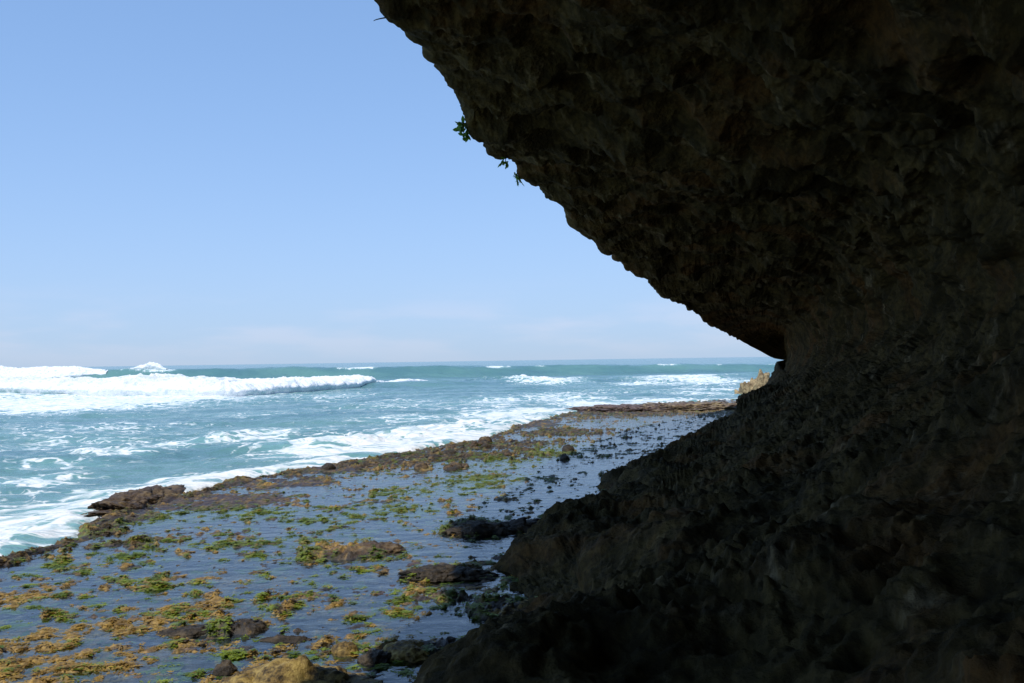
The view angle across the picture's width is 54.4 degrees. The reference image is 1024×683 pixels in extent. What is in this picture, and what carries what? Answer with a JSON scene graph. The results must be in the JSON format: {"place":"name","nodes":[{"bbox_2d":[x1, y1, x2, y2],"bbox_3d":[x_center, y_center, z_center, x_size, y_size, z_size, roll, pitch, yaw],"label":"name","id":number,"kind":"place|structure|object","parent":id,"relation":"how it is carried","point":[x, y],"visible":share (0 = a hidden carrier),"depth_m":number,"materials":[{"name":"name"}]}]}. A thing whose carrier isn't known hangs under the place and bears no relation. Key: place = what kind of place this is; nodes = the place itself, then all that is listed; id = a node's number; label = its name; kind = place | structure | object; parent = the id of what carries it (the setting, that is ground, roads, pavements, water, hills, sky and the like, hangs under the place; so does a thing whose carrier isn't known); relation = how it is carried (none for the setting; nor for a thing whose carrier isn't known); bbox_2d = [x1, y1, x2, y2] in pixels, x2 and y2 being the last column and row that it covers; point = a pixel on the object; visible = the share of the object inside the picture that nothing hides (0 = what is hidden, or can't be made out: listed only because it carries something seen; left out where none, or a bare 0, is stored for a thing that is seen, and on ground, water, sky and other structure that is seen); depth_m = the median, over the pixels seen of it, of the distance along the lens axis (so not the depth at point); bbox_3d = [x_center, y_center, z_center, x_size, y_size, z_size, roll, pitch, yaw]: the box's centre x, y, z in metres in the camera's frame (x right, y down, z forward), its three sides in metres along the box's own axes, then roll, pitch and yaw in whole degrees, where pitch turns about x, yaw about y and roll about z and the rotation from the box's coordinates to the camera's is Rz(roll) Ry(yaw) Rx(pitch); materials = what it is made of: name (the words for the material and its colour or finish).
{"place":"outdoors","nodes":[
{"label":"outdoors","id":0,"kind":"place"},
{"bbox_2d":[0,399,735,682],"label":"reef flat","id":1,"kind":"structure","parent":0,"point":[312,625],"depth_m":14.86,"materials":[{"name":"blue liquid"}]},
{"bbox_2d":[81,484,185,516],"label":"reef ridge","id":2,"kind":"structure","parent":1,"relation":"on","point":[138,499],"depth_m":21.43,"materials":[{"name":"brown stone"}]},
{"bbox_2d":[149,624,209,638],"bbox_3d":[-3.659,3.242,11.189,0.867,0.109,0.502,-1,-1,0],"label":"rock","id":3,"kind":"object","parent":1,"relation":"on","point":[193,631],"visible":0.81,"depth_m":11.07,"materials":[{"name":"grey stone"}]},
{"bbox_2d":[212,659,237,676],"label":"rock","id":4,"kind":"object","parent":1,"relation":"on","point":[227,667],"visible":0.67,"depth_m":9.65,"materials":[{"name":"stone"}]},
{"bbox_2d":[219,671,254,682],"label":"rock","id":5,"kind":"object","parent":1,"relation":"on","point":[237,677],"visible":0.63,"depth_m":8.93,"materials":[{"name":"brown stone"}]},
{"bbox_2d":[235,618,270,636],"bbox_3d":[-2.998,3.225,11.288,0.555,0.133,0.496,-1,-1,12],"label":"rock","id":6,"kind":"object","parent":1,"relation":"on","point":[259,628],"visible":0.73,"depth_m":11.22,"materials":[{"name":"stone"}]},
{"bbox_2d":[258,634,314,645],"bbox_3d":[-2.452,3.244,10.817,0.709,0.114,0.208,-1,-1,0],"label":"rock","id":7,"kind":"object","parent":1,"relation":"on","point":[277,639],"visible":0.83,"depth_m":10.77,"materials":[{"name":"grey stone"}]},
{"bbox_2d":[240,655,383,682],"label":"boulder","id":8,"kind":"object","parent":1,"relation":"on","point":[302,669],"visible":0.93,"depth_m":8.92,"materials":[{"name":"brown stone"}]},
{"bbox_2d":[321,463,335,469],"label":"stone","id":9,"kind":"object","parent":1,"relation":"on","point":[327,466],"visible":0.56,"depth_m":27.87,"materials":[{"name":"grey stone"}]},
{"bbox_2d":[330,641,358,660],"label":"rock","id":10,"kind":"object","parent":1,"relation":"on","point":[343,649],"visible":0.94,"depth_m":10.24,"materials":[{"name":"brown stone"}]},
{"bbox_2d":[0,410,707,682],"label":"golden seaweed","id":11,"kind":"object","parent":1,"relation":"on","point":[106,660],"visible":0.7,"depth_m":11.31,"materials":[{"name":"plant"}]},
{"bbox_2d":[0,410,726,682],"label":"green seaweed","id":12,"kind":"object","parent":1,"relation":"on","point":[168,665],"visible":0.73,"depth_m":13.72,"materials":[{"name":"green plant"}]},
{"bbox_2d":[0,409,730,679],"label":"brown seaweed","id":13,"kind":"object","parent":1,"relation":"on","point":[82,547],"visible":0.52,"depth_m":17.36,"materials":[{"name":"brown plant"}]},
{"bbox_2d":[356,649,392,666],"bbox_3d":[-1.381,3.196,10.039,0.438,0.172,0.487,-1,-1,0],"label":"rock","id":14,"kind":"object","parent":1,"relation":"on","point":[373,657],"visible":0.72,"depth_m":9.93,"materials":[{"name":"grey stone"}]},
{"bbox_2d":[351,540,406,553],"bbox_3d":[-2.243,3.318,15.852,1.134,0.235,0.944,-1,-1,26],"label":"rock","id":15,"kind":"object","parent":1,"relation":"on","point":[393,548],"visible":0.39,"depth_m":15.81,"materials":[{"name":"stone"}]},
{"bbox_2d":[382,639,428,662],"bbox_3d":[-1.084,3.150,10.241,0.596,0.144,0.621,-1,-1,0],"label":"rock","id":16,"kind":"object","parent":1,"relation":"on","point":[410,651],"visible":0.76,"depth_m":10.07,"materials":[{"name":"grey stone"}]},
{"bbox_2d":[413,462,428,469],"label":"stone","id":17,"kind":"object","parent":1,"relation":"on","point":[420,465],"visible":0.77,"depth_m":27.88,"materials":[{"name":"brown stone"}]},
{"bbox_2d":[443,464,452,468],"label":"stone","id":18,"kind":"object","parent":1,"relation":"on","point":[447,466],"visible":0.44,"depth_m":27.86,"materials":[{"name":"brown stone"}]},
{"bbox_2d":[398,562,499,581],"bbox_3d":[-0.887,3.198,13.901,1.442,0.162,0.816,-1,-1,0],"label":"rock","id":19,"kind":"object","parent":1,"relation":"on","point":[441,571],"visible":0.98,"depth_m":13.69,"materials":[{"name":"brown stone"}]},
{"bbox_2d":[443,450,457,453],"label":"stone","id":20,"kind":"object","parent":1,"relation":"on","point":[450,452],"visible":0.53,"depth_m":31.96,"materials":[{"name":"brown stone"}]},
{"bbox_2d":[445,467,457,471],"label":"stone","id":21,"kind":"object","parent":1,"relation":"on","point":[450,469],"visible":0.55,"depth_m":27.30,"materials":[{"name":"brown stone"}]},
{"bbox_2d":[453,465,463,468],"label":"stone","id":22,"kind":"object","parent":1,"relation":"on","point":[458,466],"visible":0.54,"depth_m":27.74,"materials":[{"name":"brown stone"}]},
{"bbox_2d":[478,436,491,442],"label":"stone","id":23,"kind":"object","parent":1,"relation":"on","point":[488,438],"visible":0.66,"depth_m":35.74,"materials":[{"name":"stone"}]},
{"bbox_2d":[481,443,490,447],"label":"stone","id":24,"kind":"object","parent":1,"relation":"on","point":[486,445],"visible":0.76,"depth_m":34.11,"materials":[{"name":"brown stone"}]},
{"bbox_2d":[442,517,540,538],"bbox_3d":[-0.177,3.272,17.673,2.381,0.303,1.083,0,-1,-23],"label":"rock","id":25,"kind":"object","parent":1,"relation":"on","point":[483,529],"visible":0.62,"depth_m":17.31,"materials":[{"name":"black stone"}]},
{"bbox_2d":[522,448,534,450],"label":"stone","id":26,"kind":"object","parent":1,"relation":"on","point":[526,449],"visible":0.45,"depth_m":32.94,"materials":[{"name":"brown stone"}]},
{"bbox_2d":[559,455,569,459],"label":"stone","id":27,"kind":"object","parent":1,"relation":"on","point":[564,457],"visible":0.57,"depth_m":29.85,"materials":[{"name":"black stone"}]},
{"bbox_2d":[562,444,574,450],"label":"stone","id":28,"kind":"object","parent":1,"relation":"on","point":[568,447],"visible":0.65,"depth_m":32.75,"materials":[{"name":"stone"}]},
{"bbox_2d":[565,404,662,412],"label":"rock","id":29,"kind":"object","parent":1,"relation":"on","point":[606,408],"visible":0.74,"depth_m":57.20,"materials":[{"name":"brown stone"}]},
{"bbox_2d":[633,401,736,411],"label":"rock","id":30,"kind":"object","parent":1,"relation":"on","point":[699,406],"visible":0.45,"depth_m":57.65,"materials":[{"name":"brown stone"}]},
{"bbox_2d":[734,369,769,393],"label":"rock","id":31,"kind":"object","parent":1,"relation":"on","point":[761,379],"visible":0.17,"depth_m":81.85,"materials":[{"name":"beige stone"}]},
{"bbox_2d":[12,400,735,580],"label":"water","id":32,"kind":"structure","parent":0,"point":[649,420],"depth_m":26.99,"materials":[{"name":"blue liquid"}]},
{"bbox_2d":[0,0,769,367],"label":"sky","id":33,"kind":"structure","parent":0,"point":[183,182],"materials":[{"name":"blue"}]},
{"bbox_2d":[0,357,781,555],"bbox_3d":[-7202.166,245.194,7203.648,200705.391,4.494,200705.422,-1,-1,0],"label":"sea","id":34,"kind":"structure","parent":0,"point":[66,460],"depth_m":56.56,"materials":[{"name":"liquid"}]},
{"bbox_2d":[0,365,107,377],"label":"breaking wave","id":35,"kind":"object","parent":34,"relation":"on","point":[57,371],"visible":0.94,"depth_m":186.12,"materials":[{"name":"white liquid"}]},
{"bbox_2d":[128,362,167,369],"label":"breaking wave","id":36,"kind":"object","parent":34,"relation":"on","point":[151,365],"visible":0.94,"depth_m":189.68,"materials":[{"name":"white liquid"}]},
{"bbox_2d":[0,373,388,396],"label":"breaking wave","id":37,"kind":"object","parent":34,"relation":"on","point":[155,384],"visible":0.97,"depth_m":104.54,"materials":[{"name":"white liquid"}]},
{"bbox_2d":[389,379,428,381],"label":"breaking wave","id":38,"kind":"object","parent":34,"relation":"on","point":[397,380],"visible":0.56,"depth_m":145.20,"materials":[{"name":"white liquid"}]},
{"bbox_2d":[374,0,1023,682],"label":"cliff","id":39,"kind":"structure","parent":0,"point":[822,200],"depth_m":13.28,"materials":[{"name":"stone"}]},
{"bbox_2d":[453,116,470,141],"bbox_3d":[-1.019,-4.308,20.168,0.375,0.530,0.251,-1,-1,0],"label":"hanging plant","id":40,"kind":"object","parent":39,"relation":"hanging from","point":[465,135],"visible":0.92,"depth_m":20.16,"materials":[{"name":"green plant"}]},
{"bbox_2d":[498,157,508,168],"bbox_3d":[-0.177,-3.881,21.606,0.241,0.319,0.174,0,-1,-23],"label":"hanging plant","id":41,"kind":"object","parent":39,"relation":"attached to","point":[503,162],"visible":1,"depth_m":21.58,"materials":[{"name":"green plant"}]},
{"bbox_2d":[513,172,523,185],"bbox_3d":[0.164,-3.893,23.739,0.295,0.405,0.319,-1,-1,0],"label":"hanging plant","id":42,"kind":"object","parent":39,"relation":"hanging from","point":[517,177],"visible":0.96,"depth_m":23.76,"materials":[{"name":"green plant"}]}
]}

